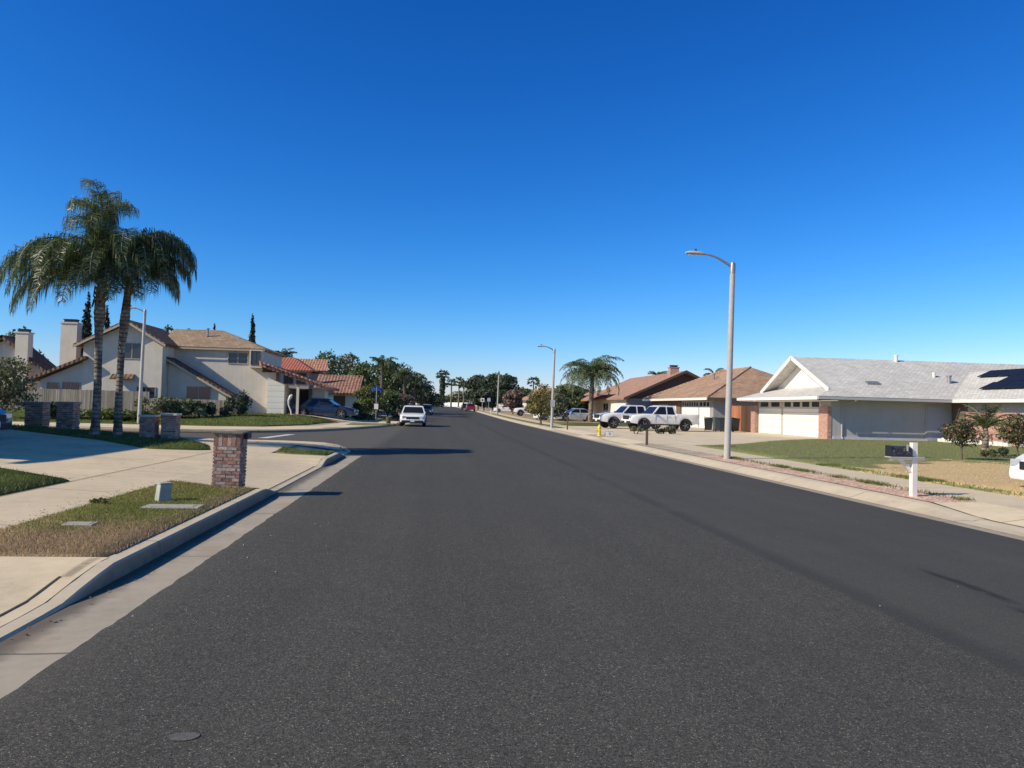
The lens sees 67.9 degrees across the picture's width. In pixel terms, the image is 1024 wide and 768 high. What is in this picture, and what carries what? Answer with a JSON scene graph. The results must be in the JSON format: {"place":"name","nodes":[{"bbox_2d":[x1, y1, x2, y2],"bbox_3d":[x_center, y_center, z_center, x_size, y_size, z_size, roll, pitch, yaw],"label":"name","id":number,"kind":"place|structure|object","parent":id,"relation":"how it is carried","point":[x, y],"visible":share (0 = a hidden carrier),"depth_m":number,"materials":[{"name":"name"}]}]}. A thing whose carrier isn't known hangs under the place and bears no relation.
{"place":"outdoors","nodes":[
{"label":"outdoors","id":0,"kind":"place"},
{"bbox_2d":[0,467,68,495],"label":"lawn","id":1,"kind":"structure","parent":0,"point":[29,487],"depth_m":11.63,"materials":[{"name":"plant"}]},
{"bbox_2d":[0,556,108,626],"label":"driveway apron","id":2,"kind":"object","parent":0,"point":[22,579],"visible":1,"depth_m":6.16,"materials":[{"name":"concrete"}]},
{"bbox_2d":[11,424,209,449],"bbox_3d":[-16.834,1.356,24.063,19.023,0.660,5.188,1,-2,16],"label":"lawn","id":3,"kind":"structure","parent":0,"point":[130,444],"depth_m":21.52,"materials":[{"name":"green plant"}]},
{"bbox_2d":[24,402,51,427],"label":"brick pillar","id":4,"kind":"structure","parent":3,"relation":"on","point":[37,414],"depth_m":24.55,"materials":[{"name":"brick"}]},
{"bbox_2d":[55,402,81,429],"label":"brick pillar","id":5,"kind":"structure","parent":3,"relation":"on","point":[68,415],"depth_m":24.07,"materials":[{"name":"brick"}]},
{"bbox_2d":[0,178,152,435],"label":"palm tree","id":6,"kind":"object","parent":3,"relation":"on","point":[59,256],"visible":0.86,"depth_m":21.25,"materials":[{"name":"green plant"}]},
{"bbox_2d":[76,224,197,436],"bbox_3d":[-11.250,-1.516,22.618,3.365,6.409,3.659,2,-2,-6],"label":"palm tree","id":7,"kind":"object","parent":3,"relation":"on","point":[158,252],"visible":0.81,"depth_m":22.25,"materials":[{"name":"green plant"}]},
{"bbox_2d":[138,415,160,437],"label":"brick pillar","id":8,"kind":"structure","parent":3,"relation":"on","point":[148,425],"depth_m":22.99,"materials":[{"name":"brown brick"}]},
{"bbox_2d":[160,413,181,438],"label":"brick pillar","id":9,"kind":"structure","parent":3,"relation":"on","point":[170,424],"depth_m":23.15,"materials":[{"name":"brick"}]},
{"bbox_2d":[0,479,254,556],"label":"lawn","id":10,"kind":"structure","parent":0,"point":[73,554],"depth_m":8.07,"materials":[{"name":"plant"}]},
{"bbox_2d":[155,482,172,500],"bbox_3d":[-4.881,1.539,10.643,0.159,0.332,0.179,-3,-9,44],"label":"utility box","id":11,"kind":"object","parent":10,"relation":"on","point":[163,491],"visible":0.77,"depth_m":10.59,"materials":[{"name":"metal"}]},
{"bbox_2d":[140,504,204,508],"bbox_3d":[-4.466,1.644,10.019,0.720,0.086,0.340,2,-2,-8],"label":"meter cover","id":12,"kind":"object","parent":10,"relation":"on","point":[170,506],"visible":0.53,"depth_m":9.96,"materials":[{"name":"concrete"}]},
{"bbox_2d":[211,430,251,487],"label":"brick pillar","id":13,"kind":"structure","parent":10,"relation":"on","point":[229,458],"depth_m":12.48,"materials":[{"name":"brown brick"}]},
{"bbox_2d":[0,430,258,496],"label":"driveway","id":14,"kind":"structure","parent":0,"point":[71,458],"depth_m":16.61,"materials":[{"name":"concrete"}]},
{"bbox_2d":[0,409,11,429],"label":"parked car","id":15,"kind":"object","parent":14,"relation":"on","point":[5,420],"visible":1,"depth_m":19.27,"materials":[{"name":"paint"}]},
{"bbox_2d":[0,442,307,528],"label":"sidewalk","id":16,"kind":"structure","parent":0,"point":[17,508],"depth_m":11.64,"materials":[{"name":"concrete"}]},
{"bbox_2d":[0,442,313,615],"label":"joint line","id":17,"kind":"object","parent":16,"relation":"on","point":[58,577],"visible":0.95,"depth_m":6.32,"materials":[{"name":"grey concrete"}]},
{"bbox_2d":[5,409,335,426],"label":"lawn","id":18,"kind":"structure","parent":0,"point":[252,416],"depth_m":46.75,"materials":[{"name":"green plant"}]},
{"bbox_2d":[0,355,41,411],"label":"olive tree","id":19,"kind":"object","parent":18,"relation":"on","point":[14,384],"visible":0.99,"depth_m":43.24,"materials":[{"name":"green plant"}]},
{"bbox_2d":[80,407,131,419],"bbox_3d":[-23.809,1.754,44.867,3.468,0.835,2.940,2,-2,-6],"label":"shrub","id":20,"kind":"object","parent":18,"relation":"on","point":[108,413],"visible":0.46,"depth_m":44.10,"materials":[{"name":"green plant"}]},
{"bbox_2d":[131,305,146,423],"bbox_3d":[-20.527,-0.957,41.126,1.170,6.610,0.230,2,-2,-6],"label":"street lamp","id":21,"kind":"object","parent":18,"relation":"on","point":[141,367],"visible":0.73,"depth_m":41.12,"materials":[{"name":"metal"}]},
{"bbox_2d":[122,409,158,420],"bbox_3d":[-21.575,1.824,43.649,2.102,0.836,1.963,2,-2,-6],"label":"shrub","id":22,"kind":"object","parent":18,"relation":"on","point":[127,416],"visible":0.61,"depth_m":43.23,"materials":[{"name":"green plant"}]},
{"bbox_2d":[133,395,178,417],"bbox_3d":[-21.941,1.431,47.081,2.679,1.474,2.064,3,-2,-38],"label":"shrub","id":23,"kind":"object","parent":18,"relation":"on","point":[161,404],"visible":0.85,"depth_m":46.77,"materials":[{"name":"green plant"}]},
{"bbox_2d":[161,397,194,416],"bbox_3d":[-21.154,1.506,48.111,1.792,1.463,2.072,3,-2,-33],"label":"shrub","id":24,"kind":"object","parent":18,"relation":"on","point":[183,402],"visible":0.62,"depth_m":47.67,"materials":[{"name":"green plant"}]},
{"bbox_2d":[178,400,212,416],"bbox_3d":[-20.220,1.587,48.680,1.783,1.292,2.539,2,-2,-6],"label":"shrub","id":25,"kind":"object","parent":18,"relation":"on","point":[198,409],"visible":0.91,"depth_m":48.03,"materials":[{"name":"green plant"}]},
{"bbox_2d":[203,402,230,415],"bbox_3d":[-19.636,1.692,49.982,1.376,1.051,2.075,1,-2,21],"label":"shrub","id":26,"kind":"object","parent":18,"relation":"on","point":[224,410],"visible":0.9,"depth_m":49.83,"materials":[{"name":"green plant"}]},
{"bbox_2d":[224,389,252,415],"bbox_3d":[-18.552,1.262,51.432,2.034,1.905,2.227,2,-2,-6],"label":"shrub","id":27,"kind":"object","parent":18,"relation":"on","point":[241,403],"visible":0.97,"depth_m":50.93,"materials":[{"name":"green plant"}]},
{"bbox_2d":[12,422,398,429],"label":"sidewalk","id":28,"kind":"structure","parent":0,"point":[338,425],"depth_m":39.86,"materials":[{"name":"concrete"}]},
{"bbox_2d":[173,453,325,489],"bbox_3d":[-5.396,1.862,16.656,1.595,0.154,8.500,2,-2,-6],"label":"driveway apron","id":29,"kind":"object","parent":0,"point":[267,471],"visible":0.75,"depth_m":16.74,"materials":[{"name":"concrete"}]},
{"bbox_2d":[102,424,407,455],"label":"side street","id":30,"kind":"structure","parent":0,"point":[358,442],"depth_m":34.32,"materials":[{"name":"grey asphalt"}]},
{"bbox_2d":[195,437,339,449],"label":"sidewalk","id":31,"kind":"structure","parent":0,"point":[322,445],"depth_m":25.97,"materials":[{"name":"concrete"}]},
{"bbox_2d":[211,441,344,469],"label":"driveway","id":32,"kind":"structure","parent":0,"point":[316,448],"depth_m":24.71,"materials":[{"name":"concrete"}]},
{"bbox_2d":[276,445,333,455],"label":"grass","id":33,"kind":"structure","parent":0,"point":[293,449],"depth_m":21.50,"materials":[{"name":"green plant"}]},
{"bbox_2d":[266,404,416,426],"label":"yard","id":34,"kind":"structure","parent":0,"point":[379,417],"depth_m":53.82,"materials":[{"name":"green plant"}]},
{"bbox_2d":[0,329,56,388],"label":"house","id":35,"kind":"structure","parent":34,"relation":"on","point":[20,343],"depth_m":56.56,"materials":[{"name":"beige paint"}]},
{"bbox_2d":[0,388,149,411],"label":"wood fence","id":36,"kind":"object","parent":34,"relation":"on","point":[85,397],"visible":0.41,"depth_m":51.57,"materials":[{"name":"wood"}]},
{"bbox_2d":[80,291,92,356],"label":"cypress tree","id":37,"kind":"object","parent":34,"relation":"on","point":[87,324],"visible":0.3,"depth_m":68.57,"materials":[{"name":"green plant"}]},
{"bbox_2d":[28,319,339,415],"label":"house","id":38,"kind":"structure","parent":34,"relation":"on","point":[207,364],"depth_m":54.82,"materials":[{"name":"beige paint"}]},
{"bbox_2d":[124,343,141,358],"bbox_3d":[-26.602,-2.316,53.215,1.290,1.140,0.070,2,-2,-6],"label":"window","id":39,"kind":"structure","parent":38,"relation":"in","point":[132,350],"depth_m":53.23,"materials":[{"name":"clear glass"}]},
{"bbox_2d":[186,386,210,399],"bbox_3d":[-22.572,0.912,54.729,1.690,1.490,0.070,2,-2,-6],"label":"window","id":40,"kind":"structure","parent":38,"relation":"in","point":[194,392],"depth_m":54.73,"materials":[{"name":"grey glass"}]},
{"bbox_2d":[228,352,247,363],"bbox_3d":[-20.310,-1.907,56.337,1.440,0.840,0.070,2,-2,-6],"label":"window","id":41,"kind":"structure","parent":38,"relation":"in","point":[233,358],"depth_m":56.33,"materials":[{"name":"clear glass"}]},
{"bbox_2d":[143,398,232,415],"bbox_3d":[-21.672,1.583,50.753,5.945,1.167,0.151,2,-2,-6],"label":"wood fence","id":42,"kind":"object","parent":34,"relation":"on","point":[218,404],"visible":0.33,"depth_m":50.84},
{"bbox_2d":[281,357,327,388],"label":"house","id":43,"kind":"structure","parent":34,"relation":"on","point":[312,368],"depth_m":80.37,"materials":[{"name":"red tile"}]},
{"bbox_2d":[313,349,348,374],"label":"tree","id":44,"kind":"object","parent":34,"relation":"on","point":[331,364],"visible":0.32,"depth_m":109.62,"materials":[{"name":"green plant"}]},
{"bbox_2d":[314,374,365,409],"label":"house","id":45,"kind":"structure","parent":34,"relation":"on","point":[348,386],"depth_m":72.52,"materials":[{"name":"tile"}]},
{"bbox_2d":[333,352,360,374],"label":"tree","id":46,"kind":"object","parent":34,"relation":"on","point":[349,365],"visible":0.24,"depth_m":115.58,"materials":[{"name":"green plant"}]},
{"bbox_2d":[348,360,379,385],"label":"tree","id":47,"kind":"object","parent":34,"relation":"on","point":[360,369],"visible":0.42,"depth_m":101.89,"materials":[{"name":"green plant"}]},
{"bbox_2d":[368,355,398,391],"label":"palm tree","id":48,"kind":"object","parent":34,"relation":"on","point":[382,362],"visible":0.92,"depth_m":94.76,"materials":[{"name":"green plant"}]},
{"bbox_2d":[372,358,403,394],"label":"tree","id":49,"kind":"object","parent":34,"relation":"on","point":[388,385],"visible":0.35,"depth_m":109.97,"materials":[{"name":"green plant"}]},
{"bbox_2d":[387,362,417,401],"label":"tree","id":50,"kind":"object","parent":34,"relation":"on","point":[400,385],"visible":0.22,"depth_m":116.63,"materials":[{"name":"green plant"}]},
{"bbox_2d":[287,413,398,423],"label":"driveway","id":51,"kind":"structure","parent":0,"point":[334,417],"depth_m":57.67,"materials":[{"name":"concrete"}]},
{"bbox_2d":[291,398,358,417],"bbox_3d":[-14.030,1.802,57.070,4.783,1.450,2.160,2,-2,-2],"label":"parked car","id":52,"kind":"object","parent":51,"relation":"on","point":[319,406],"visible":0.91,"depth_m":56.20,"materials":[{"name":"paint"}]},
{"bbox_2d":[335,415,399,420],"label":"lawn","id":53,"kind":"structure","parent":0,"point":[392,418],"depth_m":67.79,"materials":[{"name":"green plant"}]},
{"bbox_2d":[352,384,386,418],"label":"tree","id":54,"kind":"object","parent":53,"relation":"on","point":[369,398],"visible":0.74,"depth_m":66.47,"materials":[{"name":"green plant"}]},
{"bbox_2d":[378,389,403,416],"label":"tree","id":55,"kind":"object","parent":53,"relation":"on","point":[391,397],"visible":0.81,"depth_m":72.54,"materials":[{"name":"green plant"}]},
{"bbox_2d":[0,406,1023,767],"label":"street","id":56,"kind":"structure","parent":0,"point":[446,586],"depth_m":5.39,"materials":[{"name":"grey asphalt"}]},
{"bbox_2d":[168,732,199,740],"bbox_3d":[-1.551,1.665,3.591,0.143,0.001,0.093,2,-2,-6],"label":"cement patch","id":57,"kind":"object","parent":56,"relation":"on","point":[182,736],"visible":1,"depth_m":3.59,"materials":[{"name":"grey concrete"}]},
{"bbox_2d":[398,405,427,426],"bbox_3d":[-7.348,2.367,56.708,2.173,1.509,4.683,2,-2,-6],"label":"parked suv","id":58,"kind":"object","parent":56,"relation":"on","point":[412,414],"visible":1,"depth_m":54.96,"materials":[{"name":"paint"}]},
{"bbox_2d":[457,407,1023,540],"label":"gutter","id":59,"kind":"object","parent":56,"relation":"on","point":[975,528],"visible":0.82,"depth_m":14.42,"materials":[{"name":"concrete"}]},
{"bbox_2d":[0,0,1023,406],"label":"sky","id":60,"kind":"structure","parent":0,"point":[463,188],"materials":[{"name":"blue"}]},
{"bbox_2d":[20,406,1022,540],"bbox_3d":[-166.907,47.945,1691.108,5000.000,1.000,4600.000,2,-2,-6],"label":"ground","id":61,"kind":"structure","parent":0,"point":[481,413],"depth_m":42.71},
{"bbox_2d":[0,443,349,641],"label":"kerb","id":62,"kind":"structure","parent":61,"relation":"on","point":[103,573],"depth_m":7.24,"materials":[{"name":"concrete"}]},
{"bbox_2d":[0,455,359,698],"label":"gutter","id":63,"kind":"object","parent":61,"relation":"on","point":[72,627],"visible":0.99,"depth_m":6.10,"materials":[{"name":"concrete"}]},
{"bbox_2d":[49,423,399,432],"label":"kerb","id":64,"kind":"structure","parent":61,"relation":"on","point":[251,431],"depth_m":38.01,"materials":[{"name":"concrete"}]},
{"bbox_2d":[391,367,422,393],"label":"palm tree","id":65,"kind":"object","parent":61,"relation":"on","point":[405,376],"visible":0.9,"depth_m":98.88,"materials":[{"name":"green plant"}]},
{"bbox_2d":[401,371,429,405],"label":"tree","id":66,"kind":"object","parent":61,"relation":"on","point":[423,392],"visible":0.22,"depth_m":126.64,"materials":[{"name":"green plant"}]},
{"bbox_2d":[435,369,449,407],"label":"fan palm","id":67,"kind":"object","parent":61,"relation":"on","point":[442,387],"visible":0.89,"depth_m":258.48,"materials":[{"name":"green plant"}]},
{"bbox_2d":[537,344,555,427],"bbox_3d":[2.445,0.240,55.714,1.490,6.298,0.250,2,-2,-6],"label":"street lamp","id":68,"kind":"object","parent":61,"relation":"on","point":[552,404],"visible":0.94,"depth_m":55.70,"materials":[{"name":"metal"}]},
{"bbox_2d":[454,406,1023,537],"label":"kerb","id":69,"kind":"structure","parent":61,"relation":"on","point":[925,508],"depth_m":15.59,"materials":[{"name":"concrete"}]},
{"bbox_2d":[492,414,562,427],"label":"verge","id":70,"kind":"structure","parent":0,"point":[526,421],"depth_m":76.98,"materials":[{"name":"green plant"}]},
{"bbox_2d":[524,383,551,424],"bbox_3d":[2.272,1.727,64.535,2.536,3.715,2.634,2,-2,-6],"label":"tree","id":71,"kind":"object","parent":70,"relation":"on","point":[544,394],"visible":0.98,"depth_m":64.26,"materials":[{"name":"green plant"}]},
{"bbox_2d":[573,425,820,444],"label":"driveway","id":72,"kind":"structure","parent":0,"point":[695,436],"depth_m":45.97,"materials":[{"name":"concrete"}]},
{"bbox_2d":[593,404,660,428],"bbox_3d":[9.244,2.506,58.845,5.783,1.889,2.340,2,-2,-14],"label":"pickup truck","id":73,"kind":"object","parent":72,"relation":"on","point":[610,419],"visible":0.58,"depth_m":57.91,"materials":[{"name":"paint"}]},
{"bbox_2d":[621,405,698,430],"bbox_3d":[10.761,2.469,55.176,5.483,1.820,2.260,2,-2,-16],"label":"pickup truck","id":74,"kind":"object","parent":72,"relation":"on","point":[659,415],"visible":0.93,"depth_m":54.41,"materials":[{"name":"paint"}]},
{"bbox_2d":[455,406,1023,527],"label":"yard","id":75,"kind":"structure","parent":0,"point":[527,416],"depth_m":84.45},
{"bbox_2d":[460,374,485,409],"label":"tree","id":76,"kind":"object","parent":75,"relation":"on","point":[469,385],"visible":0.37,"depth_m":183.52,"materials":[{"name":"green plant"}]},
{"bbox_2d":[468,387,496,410],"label":"tree","id":77,"kind":"object","parent":75,"relation":"on","point":[485,393],"visible":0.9,"depth_m":158.72,"materials":[{"name":"green plant"}]},
{"bbox_2d":[473,372,501,409],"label":"tree","id":78,"kind":"object","parent":75,"relation":"on","point":[489,379],"visible":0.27,"depth_m":179.22,"materials":[{"name":"green plant"}]},
{"bbox_2d":[484,373,520,403],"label":"tree","id":79,"kind":"object","parent":75,"relation":"on","point":[506,381],"visible":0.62,"depth_m":174.62,"materials":[{"name":"green plant"}]},
{"bbox_2d":[502,388,524,413],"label":"tree","id":80,"kind":"object","parent":75,"relation":"on","point":[512,398],"visible":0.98,"depth_m":124.77,"materials":[{"name":"pink plant"}]},
{"bbox_2d":[542,389,568,421],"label":"tree","id":81,"kind":"object","parent":75,"relation":"on","point":[559,407],"visible":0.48,"depth_m":76.28,"materials":[{"name":"green plant"}]},
{"bbox_2d":[554,383,586,408],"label":"tree","id":82,"kind":"object","parent":75,"relation":"on","point":[575,398],"visible":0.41,"depth_m":104.03,"materials":[{"name":"green plant"}]},
{"bbox_2d":[553,408,596,420],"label":"parked car","id":83,"kind":"object","parent":75,"relation":"on","point":[579,413],"visible":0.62,"depth_m":84.46,"materials":[{"name":"paint"}]},
{"bbox_2d":[559,355,624,421],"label":"palm tree","id":84,"kind":"object","parent":75,"relation":"on","point":[585,372],"visible":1,"depth_m":82.64,"materials":[{"name":"green plant"}]},
{"bbox_2d":[580,365,699,412],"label":"house","id":85,"kind":"structure","parent":75,"relation":"on","point":[636,390],"depth_m":93.65,"materials":[{"name":"white paint"}]},
{"bbox_2d":[637,443,719,455],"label":"gravel verge","id":86,"kind":"structure","parent":75,"relation":"on","point":[685,451],"depth_m":28.16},
{"bbox_2d":[642,366,773,428],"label":"house","id":87,"kind":"structure","parent":75,"relation":"on","point":[703,397],"depth_m":71.48,"materials":[{"name":"brown tile"}]},
{"bbox_2d":[682,401,698,426],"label":"garage door","id":88,"kind":"structure","parent":87,"relation":"in","point":[687,406],"depth_m":72.98,"materials":[{"name":"white paint"}]},
{"bbox_2d":[699,401,709,427],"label":"garage door","id":89,"kind":"structure","parent":87,"relation":"in","point":[704,406],"depth_m":69.49,"materials":[{"name":"white paint"}]},
{"bbox_2d":[699,456,977,501],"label":"gravel verge","id":90,"kind":"structure","parent":75,"relation":"on","point":[904,492],"depth_m":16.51,"materials":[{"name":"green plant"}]},
{"bbox_2d":[685,249,735,458],"bbox_3d":[6.133,-0.854,23.799,1.645,6.746,0.230,2,-2,-6],"label":"street lamp","id":91,"kind":"object","parent":90,"relation":"on","point":[728,416],"visible":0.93,"depth_m":23.80,"materials":[{"name":"metal"}]},
{"bbox_2d":[885,442,924,498],"bbox_3d":[7.273,1.673,14.035,0.700,1.185,0.212,2,-2,-6],"label":"mailbox","id":92,"kind":"object","parent":90,"relation":"on","point":[900,454],"visible":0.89,"depth_m":14.01,"materials":[{"name":"white paint"}]},
{"bbox_2d":[737,355,1023,446],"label":"house","id":93,"kind":"structure","parent":75,"relation":"on","point":[853,399],"depth_m":46.89,"materials":[{"name":"white paint"}]},
{"bbox_2d":[741,406,750,431],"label":"wood gate","id":94,"kind":"structure","parent":93,"relation":"attached to","point":[745,418],"depth_m":58.95,"materials":[{"name":"brown wood"}]},
{"bbox_2d":[759,402,781,434],"bbox_3d":[18.474,2.384,54.432,0.065,2.350,3.600,2,-2,-6],"label":"garage door","id":95,"kind":"structure","parent":93,"relation":"in","point":[770,413],"depth_m":54.30,"materials":[{"name":"white paint"}]},
{"bbox_2d":[783,401,820,437],"bbox_3d":[18.936,2.254,49.756,0.065,2.350,5.100,2,-2,-6],"label":"garage door","id":96,"kind":"structure","parent":93,"relation":"in","point":[800,418],"depth_m":49.67,"materials":[{"name":"white paint"}]},
{"bbox_2d":[927,407,942,440],"bbox_3d":[25.970,2.465,46.655,1.000,2.050,0.120,2,-2,-6],"label":"side door","id":97,"kind":"structure","parent":93,"relation":"in","point":[934,414],"depth_m":46.65,"materials":[{"name":"grey metal"}]},
{"bbox_2d":[475,409,1023,509],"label":"sidewalk","id":98,"kind":"structure","parent":0,"point":[997,499],"depth_m":18.76,"materials":[{"name":"concrete"}]},
{"bbox_2d":[694,438,1023,497],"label":"lawn","id":99,"kind":"structure","parent":0,"point":[985,475],"depth_m":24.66,"materials":[{"name":"green plant"}]},
{"bbox_2d":[938,418,987,459],"bbox_3d":[15.806,1.965,26.656,1.334,1.612,1.417,2,-2,-6],"label":"garden tree","id":100,"kind":"object","parent":99,"relation":"on","point":[962,431],"visible":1,"depth_m":26.61,"materials":[{"name":"green plant"}]},
{"bbox_2d":[956,403,1015,456],"bbox_3d":[18.459,1.826,29.598,2.511,2.204,2.271,2,-2,-6],"label":"palm tree","id":101,"kind":"object","parent":99,"relation":"on","point":[986,422],"visible":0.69,"depth_m":29.39,"materials":[{"name":"green plant"}]},
{"bbox_2d":[992,413,1023,456],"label":"garden tree","id":102,"kind":"object","parent":99,"relation":"on","point":[1015,429],"visible":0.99,"depth_m":26.65,"materials":[{"name":"green plant"}]},
{"bbox_2d":[934,502,1023,526],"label":"driveway apron","id":103,"kind":"object","parent":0,"point":[1005,514],"visible":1,"depth_m":12.33,"materials":[{"name":"concrete"}]},
{"label":"driveway","id":104,"kind":"structure","parent":0,"visible":0},
{"bbox_2d":[1009,454,1023,479],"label":"parked car","id":105,"kind":"object","parent":104,"relation":"on","point":[1016,469],"visible":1,"depth_m":16.21,"materials":[{"name":"paint"}]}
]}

